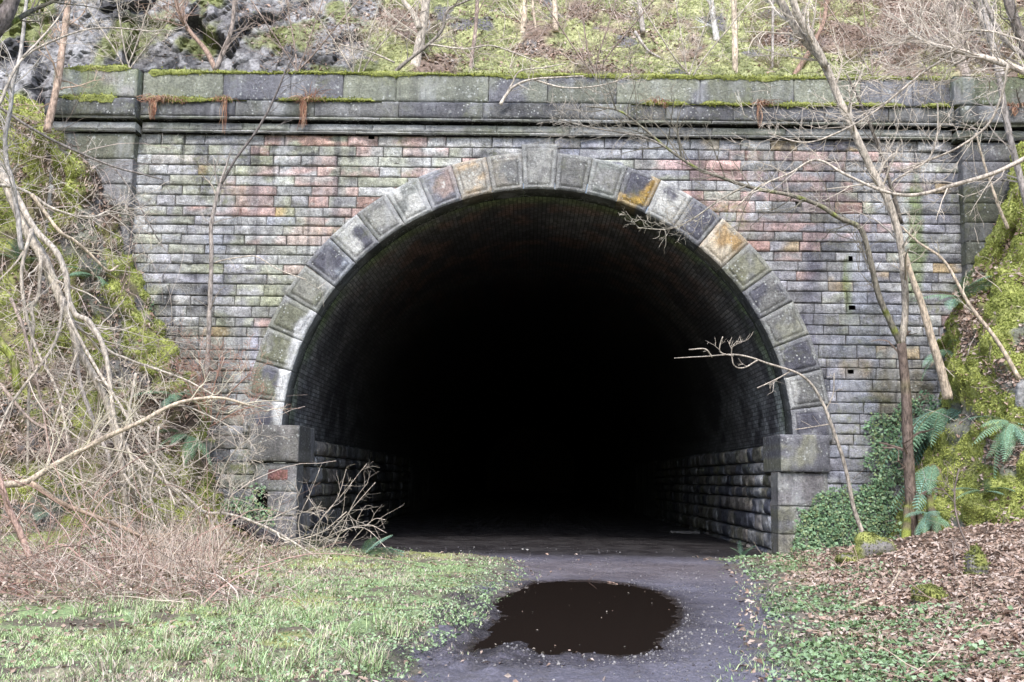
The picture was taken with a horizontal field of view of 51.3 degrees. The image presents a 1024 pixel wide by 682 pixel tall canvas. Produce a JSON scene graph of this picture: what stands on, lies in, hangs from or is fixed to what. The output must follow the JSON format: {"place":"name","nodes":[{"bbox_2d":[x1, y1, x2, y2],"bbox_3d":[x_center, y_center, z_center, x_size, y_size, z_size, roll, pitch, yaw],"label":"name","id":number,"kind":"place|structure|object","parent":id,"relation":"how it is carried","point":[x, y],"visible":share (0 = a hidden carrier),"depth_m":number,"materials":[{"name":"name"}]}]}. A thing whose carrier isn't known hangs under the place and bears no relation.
{"place":"outdoors","nodes":[
{"label":"outdoors","id":0,"kind":"place"},
{"bbox_2d":[0,0,62,250],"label":"overhanging branch","id":1,"kind":"object","parent":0,"point":[8,171],"visible":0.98,"depth_m":16.01,"materials":[{"name":"beige plant"}]},
{"bbox_2d":[0,0,146,37],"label":"overhanging branch","id":2,"kind":"object","parent":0,"point":[8,11],"visible":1,"depth_m":13.91,"materials":[{"name":"brown plant"}]},
{"bbox_2d":[0,181,168,292],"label":"overhanging branch","id":3,"kind":"object","parent":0,"point":[37,200],"visible":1,"depth_m":16.62,"materials":[{"name":"beige plant"}]},
{"bbox_2d":[0,107,188,252],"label":"overhanging branch","id":4,"kind":"object","parent":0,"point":[48,137],"visible":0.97,"depth_m":17.25,"materials":[{"name":"beige plant"}]},
{"bbox_2d":[0,0,195,105],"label":"overhanging branch","id":5,"kind":"object","parent":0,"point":[25,55],"visible":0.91,"depth_m":16.33,"materials":[{"name":"beige plant"}]},
{"bbox_2d":[0,91,259,540],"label":"bank","id":6,"kind":"structure","parent":0,"point":[191,422],"depth_m":19.77,"materials":[{"name":"plant"}]},
{"bbox_2d":[0,238,37,261],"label":"fern","id":7,"kind":"object","parent":6,"relation":"on","point":[15,243],"visible":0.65,"depth_m":20.02,"materials":[{"name":"green plant"}]},
{"bbox_2d":[17,500,67,520],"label":"fern","id":8,"kind":"object","parent":6,"relation":"on","point":[55,508],"visible":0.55,"depth_m":18.12,"materials":[{"name":"green plant"}]},
{"bbox_2d":[16,0,104,132],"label":"leaning tree","id":9,"kind":"object","parent":6,"relation":"on","point":[56,89],"visible":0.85,"depth_m":20.07,"materials":[{"name":"beige plant"}]},
{"bbox_2d":[58,260,117,285],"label":"fern","id":10,"kind":"object","parent":6,"relation":"on","point":[80,273],"visible":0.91,"depth_m":19.77,"materials":[{"name":"green plant"}]},
{"bbox_2d":[0,59,304,538],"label":"undergrowth","id":11,"kind":"object","parent":6,"relation":"on","point":[30,293],"visible":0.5,"depth_m":19.58,"materials":[{"name":"brown plant"}]},
{"bbox_2d":[126,389,219,408],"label":"fern","id":12,"kind":"object","parent":6,"relation":"on","point":[172,395],"visible":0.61,"depth_m":19.47,"materials":[{"name":"green plant"}]},
{"bbox_2d":[155,429,211,465],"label":"fern","id":13,"kind":"object","parent":6,"relation":"on","point":[187,440],"visible":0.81,"depth_m":19.43,"materials":[{"name":"green plant"}]},
{"bbox_2d":[147,318,299,426],"bbox_3d":[-5.150,0.583,18.949,2.787,1.879,1.077,1,-7,1],"label":"twig bush","id":14,"kind":"object","parent":6,"relation":"on","point":[218,374],"visible":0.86,"depth_m":18.93,"materials":[{"name":"beige plant"}]},
{"bbox_2d":[0,0,1023,104],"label":"hill","id":15,"kind":"structure","parent":0,"point":[216,15],"depth_m":23.52,"materials":[{"name":"plant"}]},
{"bbox_2d":[52,0,192,67],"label":"bare shrub","id":16,"kind":"object","parent":15,"relation":"on","point":[136,42],"visible":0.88,"depth_m":22.63,"materials":[{"name":"beige plant"}]},
{"bbox_2d":[133,0,268,70],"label":"bare tree","id":17,"kind":"object","parent":15,"relation":"on","point":[206,51],"visible":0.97,"depth_m":22.37,"materials":[{"name":"beige plant"}]},
{"bbox_2d":[225,0,381,70],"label":"bare shrub","id":18,"kind":"object","parent":15,"relation":"on","point":[293,43],"visible":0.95,"depth_m":22.57,"materials":[{"name":"beige plant"}]},
{"bbox_2d":[278,0,433,71],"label":"bare shrub","id":19,"kind":"object","parent":15,"relation":"on","point":[377,27],"visible":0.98,"depth_m":22.55,"materials":[{"name":"beige plant"}]},
{"bbox_2d":[380,0,473,66],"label":"bare tree","id":20,"kind":"object","parent":15,"relation":"on","point":[421,33],"visible":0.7,"depth_m":23.23,"materials":[{"name":"beige plant"}]},
{"bbox_2d":[321,0,565,72],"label":"bare tree","id":21,"kind":"object","parent":15,"relation":"on","point":[414,55],"visible":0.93,"depth_m":22.34,"materials":[{"name":"beige plant"}]},
{"bbox_2d":[447,0,491,68],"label":"bare tree","id":22,"kind":"object","parent":15,"relation":"on","point":[477,9],"visible":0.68,"depth_m":23.43,"materials":[{"name":"beige plant"}]},
{"bbox_2d":[19,0,1023,333],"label":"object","id":23,"kind":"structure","parent":15,"relation":"on","point":[761,58],"depth_m":23.25,"materials":[{"name":"beige plant"}]},
{"bbox_2d":[501,0,545,32],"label":"bare tree","id":24,"kind":"object","parent":15,"relation":"on","point":[523,17],"visible":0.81,"depth_m":24.65,"materials":[{"name":"beige plant"}]},
{"bbox_2d":[516,0,558,31],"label":"bare tree","id":25,"kind":"object","parent":15,"relation":"on","point":[555,9],"visible":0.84,"depth_m":24.52,"materials":[{"name":"beige plant"}]},
{"bbox_2d":[158,0,1023,78],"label":"hillside brushwood","id":26,"kind":"object","parent":15,"relation":"on","point":[518,4],"visible":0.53,"depth_m":24.09,"materials":[{"name":"beige plant"}]},
{"bbox_2d":[516,0,676,73],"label":"bare shrub","id":27,"kind":"object","parent":15,"relation":"on","point":[596,29],"visible":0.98,"depth_m":22.47,"materials":[{"name":"beige plant"}]},
{"bbox_2d":[621,0,660,57],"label":"bare tree","id":28,"kind":"object","parent":15,"relation":"on","point":[642,29],"visible":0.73,"depth_m":24.67,"materials":[{"name":"beige plant"}]},
{"bbox_2d":[624,0,775,74],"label":"bare shrub","id":29,"kind":"object","parent":15,"relation":"on","point":[682,42],"visible":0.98,"depth_m":22.43,"materials":[{"name":"beige plant"}]},
{"bbox_2d":[692,0,719,42],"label":"birch tree","id":30,"kind":"object","parent":15,"relation":"on","point":[713,25],"visible":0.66,"depth_m":24.49,"materials":[{"name":"white plant"}]},
{"bbox_2d":[729,0,755,72],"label":"bare tree","id":31,"kind":"object","parent":15,"relation":"on","point":[734,42],"visible":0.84,"depth_m":23.20,"materials":[{"name":"beige plant"}]},
{"bbox_2d":[760,0,790,67],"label":"bare tree","id":32,"kind":"object","parent":15,"relation":"on","point":[772,29],"visible":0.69,"depth_m":23.26,"materials":[{"name":"beige plant"}]},
{"bbox_2d":[793,0,848,73],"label":"bare tree","id":33,"kind":"object","parent":15,"relation":"on","point":[817,36],"visible":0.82,"depth_m":23.36,"materials":[{"name":"brown plant"}]},
{"bbox_2d":[802,0,969,75],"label":"bare shrub","id":34,"kind":"object","parent":15,"relation":"on","point":[868,41],"visible":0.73,"depth_m":22.37,"materials":[{"name":"beige plant"}]},
{"bbox_2d":[900,0,986,75],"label":"bare tree","id":35,"kind":"object","parent":15,"relation":"on","point":[949,7],"visible":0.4,"depth_m":22.99,"materials":[{"name":"brown plant"}]},
{"bbox_2d":[942,0,1017,73],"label":"bare tree","id":36,"kind":"object","parent":15,"relation":"on","point":[983,33],"visible":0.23,"depth_m":23.09,"materials":[{"name":"brown plant"}]},
{"bbox_2d":[0,518,1023,681],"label":"ground","id":37,"kind":"structure","parent":0,"point":[68,609],"depth_m":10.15,"materials":[{"name":"plant"}]},
{"bbox_2d":[0,565,79,594],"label":"fallen log","id":38,"kind":"object","parent":37,"relation":"on","point":[11,588],"visible":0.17,"depth_m":11.47,"materials":[{"name":"brown plant"}]},
{"bbox_2d":[1,297,112,509],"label":"bent sapling","id":39,"kind":"object","parent":37,"relation":"on","point":[26,340],"visible":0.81,"depth_m":16.80,"materials":[{"name":"brown plant"}]},
{"bbox_2d":[0,378,142,509],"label":"bent sapling","id":40,"kind":"object","parent":37,"relation":"on","point":[20,409],"visible":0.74,"depth_m":16.80,"materials":[{"name":"beige plant"}]},
{"bbox_2d":[51,373,157,543],"bbox_3d":[-6.333,1.816,16.748,1.574,2.705,1.383,4,-8,-20],"label":"bent sapling","id":41,"kind":"object","parent":37,"relation":"on","point":[124,433],"visible":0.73,"depth_m":16.77,"materials":[{"name":"beige plant"}]},
{"bbox_2d":[92,427,199,551],"bbox_3d":[-5.629,2.453,16.760,1.583,2.248,1.623,1,-7,1],"label":"bent sapling","id":42,"kind":"object","parent":37,"relation":"on","point":[154,465],"visible":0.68,"depth_m":16.70,"materials":[{"name":"beige plant"}]},
{"bbox_2d":[29,476,264,562],"bbox_3d":[-4.772,2.581,14.192,3.055,1.587,0.961,5,-8,-27],"label":"fallen branch","id":43,"kind":"object","parent":37,"relation":"on","point":[56,499],"visible":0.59,"depth_m":14.08,"materials":[{"name":"brown plant"}]},
{"bbox_2d":[0,511,301,603],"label":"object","id":44,"kind":"object","parent":37,"relation":"on","point":[58,578],"visible":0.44,"depth_m":11.74,"materials":[{"name":"brown plant"}]},
{"bbox_2d":[0,161,338,561],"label":"fallen tree","id":45,"kind":"object","parent":37,"relation":"on","point":[31,231],"visible":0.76,"depth_m":17.43,"materials":[{"name":"beige plant"}]},
{"bbox_2d":[0,336,29,389],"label":"dead stem","id":46,"kind":"object","parent":45,"relation":"hanging from","point":[14,370],"visible":0.93,"depth_m":16.98,"materials":[{"name":"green plant"}]},
{"bbox_2d":[93,504,268,589],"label":"dry stalks","id":47,"kind":"object","parent":37,"relation":"on","point":[189,551],"visible":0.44,"depth_m":13.03,"materials":[{"name":"beige plant"}]},
{"bbox_2d":[173,632,221,659],"bbox_3d":[-2.309,2.199,7.838,0.286,0.154,1.764,4,-8,-25],"label":"fallen stick","id":48,"kind":"object","parent":37,"relation":"on","point":[204,650],"visible":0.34,"depth_m":7.77,"materials":[{"name":"beige wood"}]},
{"bbox_2d":[0,421,408,610],"bbox_3d":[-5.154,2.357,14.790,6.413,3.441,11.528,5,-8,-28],"label":"brambles","id":49,"kind":"object","parent":37,"relation":"on","point":[64,573],"visible":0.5,"depth_m":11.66,"materials":[{"name":"beige plant"}]},
{"bbox_2d":[0,470,35,563],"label":"fallen branch","id":50,"kind":"object","parent":49,"relation":"on","point":[12,517],"visible":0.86,"depth_m":13.59,"materials":[{"name":"wood"}]},
{"bbox_2d":[4,353,288,500],"bbox_3d":[-5.208,1.167,15.084,4.282,2.176,1.737,4,-8,-20],"label":"fallen branch","id":51,"kind":"object","parent":49,"relation":"on","point":[48,468],"visible":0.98,"depth_m":14.88,"materials":[{"name":"wood"}]},
{"bbox_2d":[220,551,244,565],"bbox_3d":[-4.064,3.151,15.391,0.428,0.251,0.360,1,-7,1],"label":"mossy stone","id":52,"kind":"object","parent":37,"relation":"on","point":[237,562],"visible":0.36,"depth_m":15.32,"materials":[{"name":"brown stone"}]},
{"bbox_2d":[226,577,247,586],"bbox_3d":[-3.281,2.868,12.604,0.334,0.200,0.303,4,-8,-23],"label":"mossy stone","id":53,"kind":"object","parent":37,"relation":"on","point":[240,578],"visible":0.22,"depth_m":12.53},
{"bbox_2d":[224,510,283,546],"bbox_3d":[-4.599,3.369,19.044,1.092,0.672,0.236,0,-7,7],"label":"fallen log","id":54,"kind":"object","parent":37,"relation":"on","point":[247,528],"visible":0.54,"depth_m":18.96,"materials":[{"name":"wood"}]},
{"bbox_2d":[208,408,372,547],"bbox_3d":[-3.796,2.380,18.394,2.907,2.668,1.335,1,-7,1],"label":"twig bush","id":55,"kind":"object","parent":37,"relation":"on","point":[259,511],"visible":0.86,"depth_m":18.46,"materials":[{"name":"beige plant"}]},
{"bbox_2d":[297,458,395,553],"bbox_3d":[-2.750,2.866,18.088,1.858,1.739,0.759,1,-7,1],"label":"twig bush","id":56,"kind":"object","parent":37,"relation":"on","point":[340,531],"visible":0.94,"depth_m":18.18,"materials":[{"name":"beige plant"}]},
{"bbox_2d":[362,535,403,555],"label":"fern","id":57,"kind":"object","parent":37,"relation":"on","point":[380,552],"visible":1,"depth_m":16.98,"materials":[{"name":"green plant"}]},
{"bbox_2d":[0,0,1023,681],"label":"leaf litter","id":58,"kind":"object","parent":37,"relation":"on","point":[1008,634],"visible":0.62,"depth_m":14.05,"materials":[{"name":"brown plant"}]},
{"bbox_2d":[0,0,1023,538],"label":"moss","id":59,"kind":"object","parent":37,"relation":"on","point":[944,402],"visible":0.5,"depth_m":19.57,"materials":[{"name":"green plant"}]},
{"bbox_2d":[2,523,1023,681],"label":"ground cover","id":60,"kind":"object","parent":37,"relation":"on","point":[807,652],"visible":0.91,"depth_m":8.80,"materials":[{"name":"green plant"}]},
{"bbox_2d":[40,63,1023,554],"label":"tunnel portal","id":61,"kind":"object","parent":37,"relation":"on","point":[506,301],"visible":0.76,"depth_m":20.66,"materials":[{"name":"stone"}]},
{"bbox_2d":[134,93,193,119],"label":"withered fern","id":62,"kind":"object","parent":61,"relation":"attached to","point":[152,102],"visible":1,"depth_m":20.47,"materials":[{"name":"brown plant"}]},
{"bbox_2d":[211,94,235,133],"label":"withered fern","id":63,"kind":"object","parent":61,"relation":"attached to","point":[224,105],"visible":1,"depth_m":20.43,"materials":[{"name":"brown plant"}]},
{"bbox_2d":[221,482,277,541],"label":"ivy","id":64,"kind":"object","parent":61,"relation":"attached to","point":[250,506],"visible":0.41,"depth_m":19.75,"materials":[{"name":"green plant"}]},
{"bbox_2d":[180,39,324,379],"bbox_3d":[-4.805,-2.541,19.842,2.721,6.577,1.317,1,-7,1],"label":"climbing sapling","id":65,"kind":"object","parent":61,"relation":"on","point":[210,301],"visible":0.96,"depth_m":19.84,"materials":[{"name":"grey plant"}]},
{"bbox_2d":[287,82,336,129],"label":"withered fern","id":66,"kind":"object","parent":61,"relation":"attached to","point":[303,105],"visible":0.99,"depth_m":20.43,"materials":[{"name":"brown plant"}]},
{"bbox_2d":[499,45,647,112],"bbox_3d":[1.152,-4.914,20.188,2.834,1.114,0.666,0,-8,10],"label":"fallen branch","id":67,"kind":"object","parent":61,"relation":"on","point":[510,88],"visible":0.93,"depth_m":20.21,"materials":[{"name":"wood"}]},
{"bbox_2d":[639,96,674,108],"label":"withered fern","id":68,"kind":"object","parent":61,"relation":"attached to","point":[663,102],"visible":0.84,"depth_m":20.33,"materials":[{"name":"brown plant"}]},
{"bbox_2d":[750,98,786,124],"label":"withered fern","id":69,"kind":"object","parent":61,"relation":"attached to","point":[763,104],"visible":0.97,"depth_m":20.27,"materials":[{"name":"brown plant"}]},
{"bbox_2d":[790,398,919,551],"bbox_3d":[6.328,3.044,19.595,2.475,4.105,0.142,1,-7,1],"label":"ivy","id":70,"kind":"object","parent":61,"relation":"attached to","point":[833,516],"visible":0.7,"depth_m":19.59,"materials":[{"name":"green plant"}]},
{"bbox_2d":[1007,102,1023,116],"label":"withered fern","id":71,"kind":"object","parent":61,"relation":"attached to","point":[1013,108],"visible":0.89,"depth_m":19.99,"materials":[{"name":"brown plant"}]},
{"bbox_2d":[534,0,947,535],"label":"forked tree","id":72,"kind":"object","parent":37,"relation":"on","point":[803,34],"visible":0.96,"depth_m":18.58,"materials":[{"name":"brown plant"}]},
{"bbox_2d":[903,253,952,399],"bbox_3d":[7.159,-0.262,18.403,0.878,2.538,0.179,2,-8,-11],"label":"trunk","id":73,"kind":"object","parent":72,"relation":"attached to","point":[946,390],"visible":0.94,"depth_m":18.32,"materials":[{"name":"beige plant"}]},
{"bbox_2d":[730,542,753,555],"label":"fern","id":74,"kind":"object","parent":37,"relation":"on","point":[745,551],"visible":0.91,"depth_m":19.38,"materials":[{"name":"green plant"}]},
{"bbox_2d":[678,334,863,531],"bbox_3d":[4.518,1.596,18.201,3.488,3.458,0.525,2,-8,-11],"label":"sapling","id":75,"kind":"object","parent":37,"relation":"on","point":[853,507],"visible":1,"depth_m":18.49,"materials":[{"name":"beige plant"}]},
{"bbox_2d":[834,552,859,563],"bbox_3d":[5.189,3.366,16.434,0.440,0.226,0.348,1,-7,1],"label":"mossy stone","id":76,"kind":"object","parent":37,"relation":"on","point":[841,557],"visible":0.77,"depth_m":16.38,"materials":[{"name":"green stone"}]},
{"bbox_2d":[841,564,901,612],"bbox_3d":[4.354,2.868,12.469,0.248,0.364,3.124,-4,-9,31],"label":"fallen stick","id":77,"kind":"object","parent":37,"relation":"on","point":[883,592],"visible":0.73,"depth_m":11.63,"materials":[{"name":"brown wood"}]},
{"bbox_2d":[853,530,897,558],"bbox_3d":[5.598,3.229,16.489,0.704,0.612,0.522,1,-7,1],"label":"mossy stone","id":78,"kind":"object","parent":37,"relation":"on","point":[868,543],"visible":0.79,"depth_m":16.37,"materials":[{"name":"stone"}]},
{"bbox_2d":[752,504,1023,681],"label":"litter twigs","id":79,"kind":"object","parent":37,"relation":"on","point":[944,667],"visible":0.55,"depth_m":8.80,"materials":[{"name":"brown wood"}]},
{"bbox_2d":[906,511,949,534],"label":"fern","id":80,"kind":"object","parent":37,"relation":"on","point":[923,525],"visible":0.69,"depth_m":17.83,"materials":[{"name":"green plant"}]},
{"bbox_2d":[910,583,947,602],"bbox_3d":[4.333,2.619,11.070,0.390,0.214,0.322,1,-7,1],"label":"mossy stone","id":81,"kind":"object","parent":37,"relation":"on","point":[930,590],"visible":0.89,"depth_m":11.00,"materials":[{"name":"green stone"}]},
{"bbox_2d":[924,460,969,551],"bbox_3d":[5.675,2.698,13.006,0.940,2.474,0.766,1,-7,1],"label":"sapling","id":82,"kind":"object","parent":37,"relation":"on","point":[956,515],"visible":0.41,"depth_m":13.07,"materials":[{"name":"brown plant"}]},
{"bbox_2d":[963,543,990,575],"bbox_3d":[5.164,2.526,11.883,0.290,0.556,0.290,1,-7,1],"label":"mossy stone","id":83,"kind":"object","parent":37,"relation":"on","point":[975,562],"visible":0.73,"depth_m":11.81,"materials":[{"name":"green stone"}]},
{"bbox_2d":[971,606,1022,659],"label":"fallen stick","id":84,"kind":"object","parent":37,"relation":"on","point":[986,633],"visible":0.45,"depth_m":8.27,"materials":[{"name":"brown wood"}]},
{"bbox_2d":[314,492,796,681],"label":"path","id":85,"kind":"structure","parent":0,"point":[535,524],"depth_m":16.44,"materials":[{"name":"grey asphalt"}]},
{"bbox_2d":[465,581,682,655],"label":"puddle water","id":86,"kind":"structure","parent":85,"relation":"on","point":[563,616],"depth_m":10.63,"materials":[{"name":"black liquid"}]},
{"bbox_2d":[669,530,699,533],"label":"stone slab","id":87,"kind":"structure","parent":85,"relation":"on","point":[683,531],"depth_m":28.42,"materials":[{"name":"stone"}]},
{"bbox_2d":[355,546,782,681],"bbox_3d":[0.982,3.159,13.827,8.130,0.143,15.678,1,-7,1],"label":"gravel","id":88,"kind":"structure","parent":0,"point":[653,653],"depth_m":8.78,"materials":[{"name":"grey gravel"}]},
{"bbox_2d":[706,99,1023,243],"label":"overhanging branch","id":89,"kind":"object","parent":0,"point":[983,176],"visible":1,"depth_m":15.32,"materials":[{"name":"beige plant"}]},
{"bbox_2d":[722,0,1023,202],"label":"overhanging branch","id":90,"kind":"object","parent":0,"point":[953,50],"visible":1,"depth_m":15.36,"materials":[{"name":"beige plant"}]},
{"bbox_2d":[889,141,1023,536],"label":"bank","id":91,"kind":"structure","parent":0,"point":[1015,335],"depth_m":18.08,"materials":[{"name":"green plant"}]},
{"bbox_2d":[875,506,903,539],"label":"ivy","id":92,"kind":"object","parent":91,"relation":"attached to","point":[899,524],"visible":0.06,"depth_m":18.55,"materials":[{"name":"green plant"}]},
{"bbox_2d":[889,463,941,516],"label":"fern","id":93,"kind":"object","parent":91,"relation":"on","point":[929,473],"visible":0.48,"depth_m":18.47,"materials":[{"name":"green plant"}]},
{"bbox_2d":[898,390,941,486],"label":"ivy","id":94,"kind":"object","parent":91,"relation":"attached to","point":[928,410],"visible":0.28,"depth_m":19.77,"materials":[{"name":"green plant"}]},
{"bbox_2d":[880,407,961,480],"bbox_3d":[7.669,2.046,18.983,1.999,1.826,1.582,-5,-9,36],"label":"fern","id":95,"kind":"object","parent":91,"relation":"on","point":[932,419],"visible":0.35,"depth_m":19.23,"materials":[{"name":"green plant"}]},
{"bbox_2d":[901,495,941,538],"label":"mossy roots","id":96,"kind":"object","parent":91,"relation":"on","point":[906,530],"visible":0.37,"depth_m":17.98,"materials":[{"name":"green plant"}]},
{"bbox_2d":[921,341,957,380],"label":"fern","id":97,"kind":"object","parent":91,"relation":"on","point":[929,357],"visible":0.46,"depth_m":19.64,"materials":[{"name":"green plant"}]},
{"bbox_2d":[915,268,992,310],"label":"fern","id":98,"kind":"object","parent":91,"relation":"on","point":[972,286],"visible":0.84,"depth_m":19.24,"materials":[{"name":"green plant"}]},
{"bbox_2d":[886,171,1023,523],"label":"bank twigs","id":99,"kind":"object","parent":91,"relation":"on","point":[980,356],"visible":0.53,"depth_m":18.41,"materials":[{"name":"brown plant"}]},
{"bbox_2d":[894,216,1021,379],"bbox_3d":[7.346,-0.717,17.665,1.874,2.788,0.789,-2,-8,21],"label":"sapling","id":100,"kind":"object","parent":91,"relation":"on","point":[997,341],"visible":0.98,"depth_m":17.57,"materials":[{"name":"beige plant"}]},
{"bbox_2d":[939,0,1023,116],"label":"leaning tree","id":101,"kind":"object","parent":91,"relation":"on","point":[1010,8],"visible":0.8,"depth_m":17.62,"materials":[{"name":"grey plant"}]},
{"bbox_2d":[956,478,1014,497],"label":"fern","id":102,"kind":"object","parent":91,"relation":"on","point":[975,490],"visible":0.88,"depth_m":16.98,"materials":[{"name":"green plant"}]},
{"bbox_2d":[968,0,1023,229],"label":"sapling","id":103,"kind":"object","parent":91,"relation":"on","point":[1019,177],"visible":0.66,"depth_m":18.98,"materials":[{"name":"beige plant"}]},
{"bbox_2d":[968,416,1023,477],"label":"fern","id":104,"kind":"object","parent":91,"relation":"on","point":[1008,428],"visible":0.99,"depth_m":17.02,"materials":[{"name":"green plant"}]},
{"bbox_2d":[1014,379,1023,408],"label":"grey rock","id":105,"kind":"object","parent":91,"relation":"on","point":[1019,393],"visible":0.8,"depth_m":17.25,"materials":[{"name":"grey stone"}]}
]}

